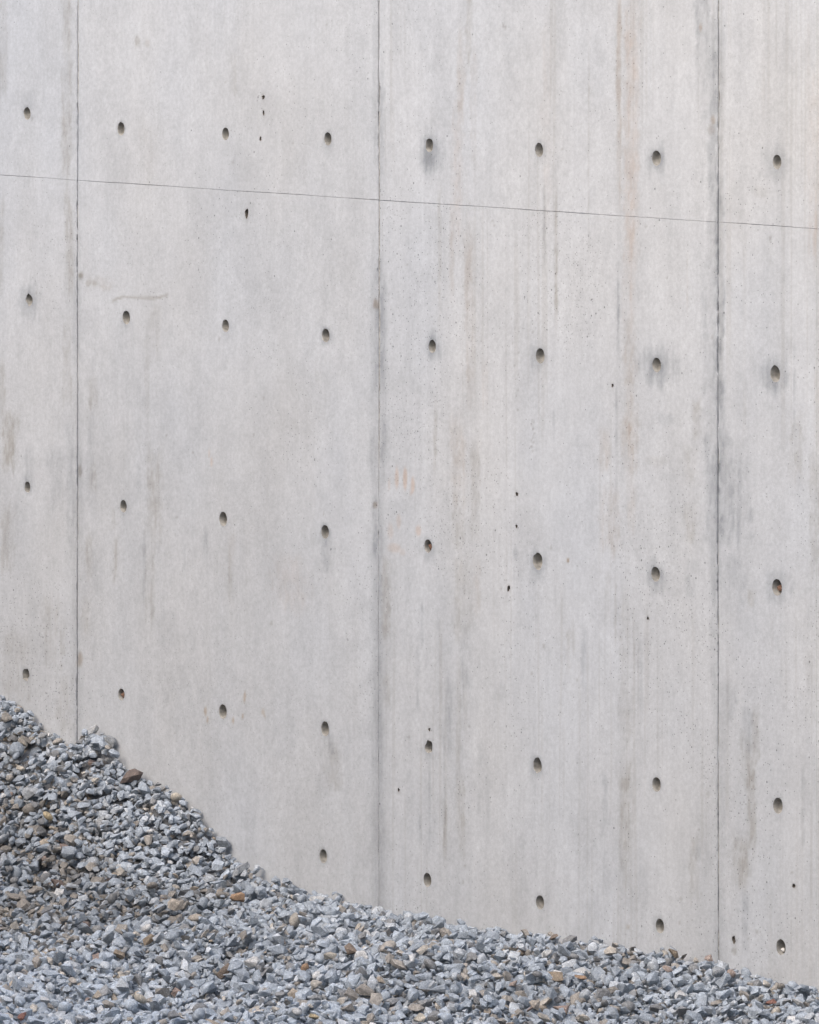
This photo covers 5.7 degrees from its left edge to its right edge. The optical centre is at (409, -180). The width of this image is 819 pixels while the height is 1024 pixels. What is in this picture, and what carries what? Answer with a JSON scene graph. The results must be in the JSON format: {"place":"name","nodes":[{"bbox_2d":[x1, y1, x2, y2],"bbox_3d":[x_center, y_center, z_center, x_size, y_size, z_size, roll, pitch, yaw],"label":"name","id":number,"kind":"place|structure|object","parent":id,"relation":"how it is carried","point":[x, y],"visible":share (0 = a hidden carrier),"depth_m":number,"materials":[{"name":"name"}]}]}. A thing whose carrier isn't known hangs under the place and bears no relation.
{"place":"outdoors","nodes":[
{"label":"outdoors","id":0,"kind":"place"},
{"bbox_2d":[0,695,818,1023],"bbox_3d":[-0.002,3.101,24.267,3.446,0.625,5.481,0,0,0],"label":"gravel","id":1,"kind":"structure","parent":0,"point":[88,911],"depth_m":23.66,"materials":[{"name":"gravel"}]},
{"bbox_2d":[1,701,9,710],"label":"gravel stone","id":2,"kind":"object","parent":1,"relation":"on","point":[5,705],"visible":1,"depth_m":26.38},
{"bbox_2d":[0,712,12,721],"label":"gravel stone","id":3,"kind":"object","parent":1,"relation":"on","point":[6,716],"visible":1,"depth_m":26.29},
{"bbox_2d":[6,774,12,781],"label":"gravel stone","id":4,"kind":"object","parent":1,"relation":"on","point":[9,777],"visible":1,"depth_m":26.07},
{"bbox_2d":[10,877,17,883],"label":"gravel stone","id":5,"kind":"object","parent":1,"relation":"on","point":[13,880],"visible":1,"depth_m":25.40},
{"bbox_2d":[13,1008,21,1015],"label":"gravel stone","id":6,"kind":"object","parent":1,"relation":"on","point":[17,1011],"visible":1,"depth_m":22.29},
{"bbox_2d":[14,951,29,960],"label":"gravel stone","id":7,"kind":"object","parent":1,"relation":"on","point":[21,955],"visible":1,"depth_m":23.81,"materials":[{"name":"stone"}]},
{"bbox_2d":[18,1012,25,1020],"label":"gravel stone","id":8,"kind":"object","parent":1,"relation":"on","point":[21,1016],"visible":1,"depth_m":22.26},
{"bbox_2d":[22,787,37,799],"bbox_3d":[-1.195,3.061,25.859,0.043,0.039,0.053,0,0,-40],"label":"gravel stone","id":9,"kind":"object","parent":1,"relation":"on","point":[28,792],"visible":1,"depth_m":25.85,"materials":[{"name":"stone"}]},
{"bbox_2d":[36,896,44,905],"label":"gravel stone","id":10,"kind":"object","parent":1,"relation":"on","point":[40,901],"visible":1,"depth_m":25.12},
{"bbox_2d":[43,811,52,820],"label":"gravel stone","id":11,"kind":"object","parent":1,"relation":"on","point":[48,816],"visible":1,"depth_m":25.72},
{"bbox_2d":[47,982,54,991],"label":"gravel stone","id":12,"kind":"object","parent":1,"relation":"on","point":[50,986],"visible":1,"depth_m":22.91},
{"bbox_2d":[52,917,60,922],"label":"gravel stone","id":13,"kind":"object","parent":1,"relation":"on","point":[55,919],"visible":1,"depth_m":24.74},
{"bbox_2d":[52,738,62,744],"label":"gravel stone","id":14,"kind":"object","parent":1,"relation":"on","point":[57,741],"visible":1,"depth_m":26.15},
{"bbox_2d":[54,979,64,986],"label":"gravel stone","id":15,"kind":"object","parent":1,"relation":"on","point":[61,982],"visible":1,"depth_m":23.03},
{"bbox_2d":[61,753,67,760],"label":"gravel stone","id":16,"kind":"object","parent":1,"relation":"on","point":[64,756],"visible":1,"depth_m":25.96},
{"bbox_2d":[66,883,78,887],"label":"gravel stone","id":17,"kind":"object","parent":1,"relation":"on","point":[70,885],"visible":1,"depth_m":25.24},
{"bbox_2d":[75,1015,87,1022],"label":"gravel stone","id":18,"kind":"object","parent":1,"relation":"on","point":[84,1018],"visible":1,"depth_m":22.10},
{"bbox_2d":[77,816,86,826],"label":"gravel stone","id":19,"kind":"object","parent":1,"relation":"on","point":[80,821],"visible":1,"depth_m":25.68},
{"bbox_2d":[79,825,88,832],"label":"gravel stone","id":20,"kind":"object","parent":1,"relation":"on","point":[83,829],"visible":1,"depth_m":25.65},
{"bbox_2d":[86,788,94,793],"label":"gravel stone","id":21,"kind":"object","parent":1,"relation":"on","point":[90,791],"visible":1,"depth_m":25.79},
{"bbox_2d":[87,958,102,966],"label":"gravel stone","id":22,"kind":"object","parent":1,"relation":"on","point":[95,961],"visible":1,"depth_m":23.50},
{"bbox_2d":[92,1000,104,1007],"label":"gravel stone","id":23,"kind":"object","parent":1,"relation":"on","point":[97,1003],"visible":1,"depth_m":22.84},
{"bbox_2d":[99,952,107,960],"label":"gravel stone","id":24,"kind":"object","parent":1,"relation":"on","point":[103,956],"visible":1,"depth_m":23.72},
{"bbox_2d":[99,810,107,819],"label":"gravel stone","id":25,"kind":"object","parent":1,"relation":"on","point":[103,813],"visible":1,"depth_m":25.70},
{"bbox_2d":[105,736,116,746],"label":"gravel stone","id":26,"kind":"object","parent":1,"relation":"on","point":[111,740],"visible":1,"depth_m":25.95,"materials":[{"name":"stone"}]},
{"bbox_2d":[108,749,119,758],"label":"gravel stone","id":27,"kind":"object","parent":1,"relation":"on","point":[114,753],"visible":1,"depth_m":25.89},
{"bbox_2d":[112,962,121,969],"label":"gravel stone","id":28,"kind":"object","parent":1,"relation":"on","point":[116,964],"visible":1,"depth_m":23.55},
{"bbox_2d":[113,949,124,959],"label":"gravel stone","id":29,"kind":"object","parent":1,"relation":"on","point":[119,954],"visible":1,"depth_m":23.87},
{"bbox_2d":[112,900,128,907],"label":"gravel stone","id":30,"kind":"object","parent":1,"relation":"on","point":[126,905],"visible":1,"depth_m":24.90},
{"bbox_2d":[120,768,142,782],"bbox_3d":[-0.873,3.000,25.788,0.061,0.044,0.065,0,0,-40],"label":"gravel stone","id":31,"kind":"object","parent":1,"relation":"on","point":[130,775],"visible":1,"depth_m":25.77,"materials":[{"name":"stone"}]},
{"bbox_2d":[134,994,146,1003],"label":"gravel stone","id":32,"kind":"object","parent":1,"relation":"on","point":[139,998],"visible":1,"depth_m":22.93,"materials":[{"name":"stone"}]},
{"bbox_2d":[137,869,149,877],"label":"gravel stone","id":33,"kind":"object","parent":1,"relation":"on","point":[140,872],"visible":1,"depth_m":25.30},
{"bbox_2d":[141,924,151,931],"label":"gravel stone","id":34,"kind":"object","parent":1,"relation":"on","point":[146,927],"visible":1,"depth_m":24.23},
{"bbox_2d":[142,857,151,864],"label":"gravel stone","id":35,"kind":"object","parent":1,"relation":"on","point":[146,860],"visible":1,"depth_m":25.37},
{"bbox_2d":[142,934,153,945],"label":"gravel stone","id":36,"kind":"object","parent":1,"relation":"on","point":[148,940],"visible":1,"depth_m":23.99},
{"bbox_2d":[147,882,157,888],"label":"gravel stone","id":37,"kind":"object","parent":1,"relation":"on","point":[151,885],"visible":1,"depth_m":25.02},
{"bbox_2d":[148,848,159,855],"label":"gravel stone","id":38,"kind":"object","parent":1,"relation":"on","point":[153,851],"visible":1,"depth_m":25.41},
{"bbox_2d":[160,866,168,873],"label":"gravel stone","id":39,"kind":"object","parent":1,"relation":"on","point":[163,869],"visible":1,"depth_m":25.30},
{"bbox_2d":[164,931,178,940],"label":"gravel stone","id":40,"kind":"object","parent":1,"relation":"on","point":[171,935],"visible":1,"depth_m":23.92,"materials":[{"name":"stone"}]},
{"bbox_2d":[167,840,177,847],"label":"gravel stone","id":41,"kind":"object","parent":1,"relation":"on","point":[172,843],"visible":1,"depth_m":25.44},
{"bbox_2d":[167,898,182,910],"bbox_3d":[-0.704,3.264,24.756,0.051,0.037,0.022,0,0,-17],"label":"gravel stone","id":42,"kind":"object","parent":1,"relation":"on","point":[174,904],"visible":1,"depth_m":24.75,"materials":[{"name":"stone"}]},
{"bbox_2d":[170,792,181,800],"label":"gravel stone","id":43,"kind":"object","parent":1,"relation":"on","point":[176,796],"visible":1,"depth_m":25.61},
{"bbox_2d":[178,810,185,817],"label":"gravel stone","id":44,"kind":"object","parent":1,"relation":"on","point":[181,814],"visible":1,"depth_m":25.54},
{"bbox_2d":[182,990,191,998],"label":"gravel stone","id":45,"kind":"object","parent":1,"relation":"on","point":[188,993],"visible":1,"depth_m":23.26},
{"bbox_2d":[184,890,193,897],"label":"gravel stone","id":46,"kind":"object","parent":1,"relation":"on","point":[189,894],"visible":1,"depth_m":25.00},
{"bbox_2d":[185,1013,192,1022],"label":"gravel stone","id":47,"kind":"object","parent":1,"relation":"on","point":[189,1018],"visible":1,"depth_m":21.97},
{"bbox_2d":[188,962,199,973],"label":"gravel stone","id":48,"kind":"object","parent":1,"relation":"on","point":[194,966],"visible":1,"depth_m":23.56,"materials":[{"name":"stone"}]},
{"bbox_2d":[190,813,200,819],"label":"gravel stone","id":49,"kind":"object","parent":1,"relation":"on","point":[195,816],"visible":1,"depth_m":25.53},
{"bbox_2d":[188,913,202,920],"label":"gravel stone","id":50,"kind":"object","parent":1,"relation":"on","point":[194,917],"visible":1,"depth_m":24.38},
{"bbox_2d":[190,955,201,961],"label":"gravel stone","id":51,"kind":"object","parent":1,"relation":"on","point":[194,958],"visible":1,"depth_m":23.71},
{"bbox_2d":[200,963,213,967],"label":"gravel stone","id":52,"kind":"object","parent":1,"relation":"on","point":[204,965],"visible":1,"depth_m":23.58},
{"bbox_2d":[202,874,214,882],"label":"gravel stone","id":53,"kind":"object","parent":1,"relation":"on","point":[208,878],"visible":1,"depth_m":25.26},
{"bbox_2d":[206,975,214,981],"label":"gravel stone","id":54,"kind":"object","parent":1,"relation":"on","point":[210,978],"visible":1,"depth_m":23.44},
{"bbox_2d":[215,930,226,937],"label":"gravel stone","id":55,"kind":"object","parent":1,"relation":"on","point":[221,933],"visible":1,"depth_m":23.89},
{"bbox_2d":[216,963,228,978],"bbox_3d":[-0.532,3.285,23.460,0.042,0.046,0.021,0,0,0],"label":"gravel stone","id":56,"kind":"object","parent":1,"relation":"on","point":[222,971],"visible":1,"depth_m":23.45,"materials":[{"name":"stone"}]},
{"bbox_2d":[216,836,229,846],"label":"gravel stone","id":57,"kind":"object","parent":1,"relation":"on","point":[222,841],"visible":1,"depth_m":25.42,"materials":[{"name":"stone"}]},
{"bbox_2d":[230,892,244,901],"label":"gravel stone","id":58,"kind":"object","parent":1,"relation":"on","point":[240,896],"visible":1,"depth_m":24.85,"materials":[{"name":"stone"}]},
{"bbox_2d":[233,968,249,981],"bbox_3d":[-0.475,3.283,23.366,0.043,0.035,0.047,0,0,39],"label":"gravel stone","id":59,"kind":"object","parent":1,"relation":"on","point":[242,974],"visible":0.97,"depth_m":23.36,"materials":[{"name":"stone"}]},
{"bbox_2d":[233,862,249,876],"bbox_3d":[-0.518,3.226,25.284,0.054,0.046,0.034,0,0,0],"label":"gravel stone","id":60,"kind":"object","parent":1,"relation":"on","point":[240,869],"visible":1,"depth_m":25.28,"materials":[{"name":"stone"}]},
{"bbox_2d":[244,956,260,967],"bbox_3d":[-0.448,3.261,23.465,0.046,0.032,0.036,0,0,-43],"label":"gravel stone","id":61,"kind":"object","parent":1,"relation":"on","point":[253,961],"visible":1,"depth_m":23.46,"materials":[{"name":"stone"}]},
{"bbox_2d":[255,942,263,948],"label":"gravel stone","id":62,"kind":"object","parent":1,"relation":"on","point":[259,945],"visible":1,"depth_m":23.62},
{"bbox_2d":[275,1015,288,1021],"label":"gravel stone","id":63,"kind":"object","parent":1,"relation":"on","point":[281,1018],"visible":1,"depth_m":22.25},
{"bbox_2d":[292,1008,301,1015],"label":"gravel stone","id":64,"kind":"object","parent":1,"relation":"on","point":[297,1011],"visible":1,"depth_m":22.43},
{"bbox_2d":[297,970,309,981],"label":"gravel stone","id":65,"kind":"object","parent":1,"relation":"on","point":[303,975],"visible":1,"depth_m":23.10,"materials":[{"name":"stone"}]},
{"bbox_2d":[301,963,308,970],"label":"gravel stone","id":66,"kind":"object","parent":1,"relation":"on","point":[305,966],"visible":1,"depth_m":23.21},
{"bbox_2d":[303,901,315,909],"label":"gravel stone","id":67,"kind":"object","parent":1,"relation":"on","point":[309,905],"visible":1,"depth_m":24.55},
{"bbox_2d":[309,994,321,999],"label":"gravel stone","id":68,"kind":"object","parent":1,"relation":"on","point":[316,997],"visible":1,"depth_m":22.62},
{"bbox_2d":[312,908,319,914],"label":"gravel stone","id":69,"kind":"object","parent":1,"relation":"on","point":[315,911],"visible":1,"depth_m":24.42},
{"bbox_2d":[316,974,324,980],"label":"gravel stone","id":70,"kind":"object","parent":1,"relation":"on","point":[320,977],"visible":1,"depth_m":23.00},
{"bbox_2d":[323,952,336,958],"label":"gravel stone","id":71,"kind":"object","parent":1,"relation":"on","point":[330,955],"visible":1,"depth_m":23.43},
{"bbox_2d":[333,985,343,991],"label":"gravel stone","id":72,"kind":"object","parent":1,"relation":"on","point":[336,988],"visible":1,"depth_m":22.86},
{"bbox_2d":[340,1003,354,1011],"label":"gravel stone","id":73,"kind":"object","parent":1,"relation":"on","point":[349,1008],"visible":1,"depth_m":22.50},
{"bbox_2d":[342,943,356,954],"bbox_3d":[-0.170,3.231,23.534,0.044,0.034,0.027,0,0,17],"label":"gravel stone","id":74,"kind":"object","parent":1,"relation":"on","point":[350,949],"visible":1,"depth_m":23.53,"materials":[{"name":"stone"}]},
{"bbox_2d":[366,1013,374,1021],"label":"gravel stone","id":75,"kind":"object","parent":1,"relation":"on","point":[370,1017],"visible":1,"depth_m":22.44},
{"bbox_2d":[377,976,384,983],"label":"gravel stone","id":76,"kind":"object","parent":1,"relation":"on","point":[380,979],"visible":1,"depth_m":22.84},
{"bbox_2d":[393,986,403,993],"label":"gravel stone","id":77,"kind":"object","parent":1,"relation":"on","point":[398,989],"visible":1,"depth_m":22.76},
{"bbox_2d":[396,980,404,987],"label":"gravel stone","id":78,"kind":"object","parent":1,"relation":"on","point":[400,983],"visible":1,"depth_m":22.88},
{"bbox_2d":[0,0,818,990],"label":"concrete wall","id":79,"kind":"structure","parent":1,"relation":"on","point":[408,454],"depth_m":24.54,"materials":[{"name":"concrete"}]},
{"bbox_2d":[408,1003,424,1011],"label":"gravel stone","id":80,"kind":"object","parent":1,"relation":"on","point":[415,1007],"visible":1,"depth_m":22.61,"materials":[{"name":"stone"}]},
{"bbox_2d":[413,1013,425,1021],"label":"gravel stone","id":81,"kind":"object","parent":1,"relation":"on","point":[420,1017],"visible":1,"depth_m":22.34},
{"bbox_2d":[412,913,428,920],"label":"gravel stone","id":82,"kind":"object","parent":1,"relation":"on","point":[419,916],"visible":1,"depth_m":24.36,"materials":[{"name":"stone"}]},
{"bbox_2d":[415,973,425,980],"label":"gravel stone","id":83,"kind":"object","parent":1,"relation":"on","point":[420,977],"visible":1,"depth_m":22.94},
{"bbox_2d":[424,1007,431,1014],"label":"gravel stone","id":84,"kind":"object","parent":1,"relation":"on","point":[428,1010],"visible":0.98,"depth_m":22.60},
{"bbox_2d":[431,928,439,935],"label":"gravel stone","id":85,"kind":"object","parent":1,"relation":"on","point":[435,931],"visible":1,"depth_m":23.87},
{"bbox_2d":[432,952,442,960],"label":"gravel stone","id":86,"kind":"object","parent":1,"relation":"on","point":[437,957],"visible":1,"depth_m":23.13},
{"bbox_2d":[443,953,451,960],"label":"gravel stone","id":87,"kind":"object","parent":1,"relation":"on","point":[447,956],"visible":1,"depth_m":23.10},
{"bbox_2d":[447,1002,455,1010],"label":"gravel stone","id":88,"kind":"object","parent":1,"relation":"on","point":[450,1006],"visible":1,"depth_m":22.52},
{"bbox_2d":[448,993,458,1001],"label":"gravel stone","id":89,"kind":"object","parent":1,"relation":"on","point":[453,997],"visible":1,"depth_m":22.65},
{"bbox_2d":[450,984,459,994],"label":"gravel stone","id":90,"kind":"object","parent":1,"relation":"on","point":[454,989],"visible":1,"depth_m":22.69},
{"bbox_2d":[483,995,491,1001],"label":"gravel stone","id":91,"kind":"object","parent":1,"relation":"on","point":[487,998],"visible":1,"depth_m":22.47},
{"bbox_2d":[492,973,502,978],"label":"gravel stone","id":92,"kind":"object","parent":1,"relation":"on","point":[497,975],"visible":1,"depth_m":22.96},
{"bbox_2d":[501,995,514,1001],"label":"gravel stone","id":93,"kind":"object","parent":1,"relation":"on","point":[508,998],"visible":1,"depth_m":22.59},
{"bbox_2d":[503,933,518,940],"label":"gravel stone","id":94,"kind":"object","parent":1,"relation":"on","point":[509,937],"visible":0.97,"depth_m":23.96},
{"bbox_2d":[526,990,533,999],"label":"gravel stone","id":95,"kind":"object","parent":1,"relation":"on","point":[529,992],"visible":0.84,"depth_m":22.88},
{"bbox_2d":[529,1000,539,1010],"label":"gravel stone","id":96,"kind":"object","parent":1,"relation":"on","point":[534,1004],"visible":1,"depth_m":22.57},
{"bbox_2d":[545,987,556,998],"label":"gravel stone","id":97,"kind":"object","parent":1,"relation":"on","point":[550,992],"visible":1,"depth_m":22.73,"materials":[{"name":"stone"}]},
{"bbox_2d":[549,971,562,982],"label":"gravel stone","id":98,"kind":"object","parent":1,"relation":"on","point":[557,976],"visible":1,"depth_m":23.14,"materials":[{"name":"stone"}]},
{"bbox_2d":[558,956,567,962],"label":"gravel stone","id":99,"kind":"object","parent":1,"relation":"on","point":[562,959],"visible":1,"depth_m":23.44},
{"bbox_2d":[559,986,569,996],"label":"gravel stone","id":100,"kind":"object","parent":1,"relation":"on","point":[564,991],"visible":1,"depth_m":22.97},
{"bbox_2d":[566,971,577,978],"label":"gravel stone","id":101,"kind":"object","parent":1,"relation":"on","point":[571,974],"visible":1,"depth_m":23.22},
{"bbox_2d":[572,1009,583,1015],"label":"gravel stone","id":102,"kind":"object","parent":1,"relation":"on","point":[577,1012],"visible":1,"depth_m":22.62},
{"bbox_2d":[579,1014,589,1020],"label":"gravel stone","id":103,"kind":"object","parent":1,"relation":"on","point":[584,1017],"visible":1,"depth_m":22.48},
{"bbox_2d":[595,981,602,986],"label":"gravel stone","id":104,"kind":"object","parent":1,"relation":"on","point":[598,983],"visible":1,"depth_m":23.10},
{"bbox_2d":[624,995,635,1001],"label":"gravel stone","id":105,"kind":"object","parent":1,"relation":"on","point":[631,998],"visible":1,"depth_m":22.84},
{"bbox_2d":[638,1012,652,1021],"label":"gravel stone","id":106,"kind":"object","parent":1,"relation":"on","point":[643,1016],"visible":1,"depth_m":22.64,"materials":[{"name":"stone"}]},
{"bbox_2d":[643,995,652,1001],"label":"gravel stone","id":107,"kind":"object","parent":1,"relation":"on","point":[647,998],"visible":1,"depth_m":22.83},
{"bbox_2d":[662,965,672,971],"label":"gravel stone","id":108,"kind":"object","parent":1,"relation":"on","point":[667,968],"visible":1,"depth_m":23.11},
{"bbox_2d":[665,1012,673,1019],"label":"gravel stone","id":109,"kind":"object","parent":1,"relation":"on","point":[669,1015],"visible":1,"depth_m":22.65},
{"bbox_2d":[668,948,678,957],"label":"gravel stone","id":110,"kind":"object","parent":1,"relation":"on","point":[674,953],"visible":1,"depth_m":23.37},
{"bbox_2d":[670,998,680,1004],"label":"gravel stone","id":111,"kind":"object","parent":1,"relation":"on","point":[675,1001],"visible":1,"depth_m":22.77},
{"bbox_2d":[688,964,698,973],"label":"gravel stone","id":112,"kind":"object","parent":1,"relation":"on","point":[692,967],"visible":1,"depth_m":23.20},
{"bbox_2d":[704,954,712,960],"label":"gravel stone","id":113,"kind":"object","parent":1,"relation":"on","point":[708,958],"visible":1,"depth_m":23.20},
{"bbox_2d":[713,967,724,977],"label":"gravel stone","id":114,"kind":"object","parent":1,"relation":"on","point":[718,971],"visible":1,"depth_m":22.95,"materials":[{"name":"stone"}]},
{"bbox_2d":[727,969,735,977],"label":"gravel stone","id":115,"kind":"object","parent":1,"relation":"on","point":[731,972],"visible":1,"depth_m":22.97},
{"bbox_2d":[765,999,776,1004],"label":"gravel stone","id":116,"kind":"object","parent":1,"relation":"on","point":[772,1001],"visible":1,"depth_m":22.65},
{"bbox_2d":[777,983,784,989],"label":"gravel stone","id":117,"kind":"object","parent":1,"relation":"on","point":[780,986],"visible":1,"depth_m":22.77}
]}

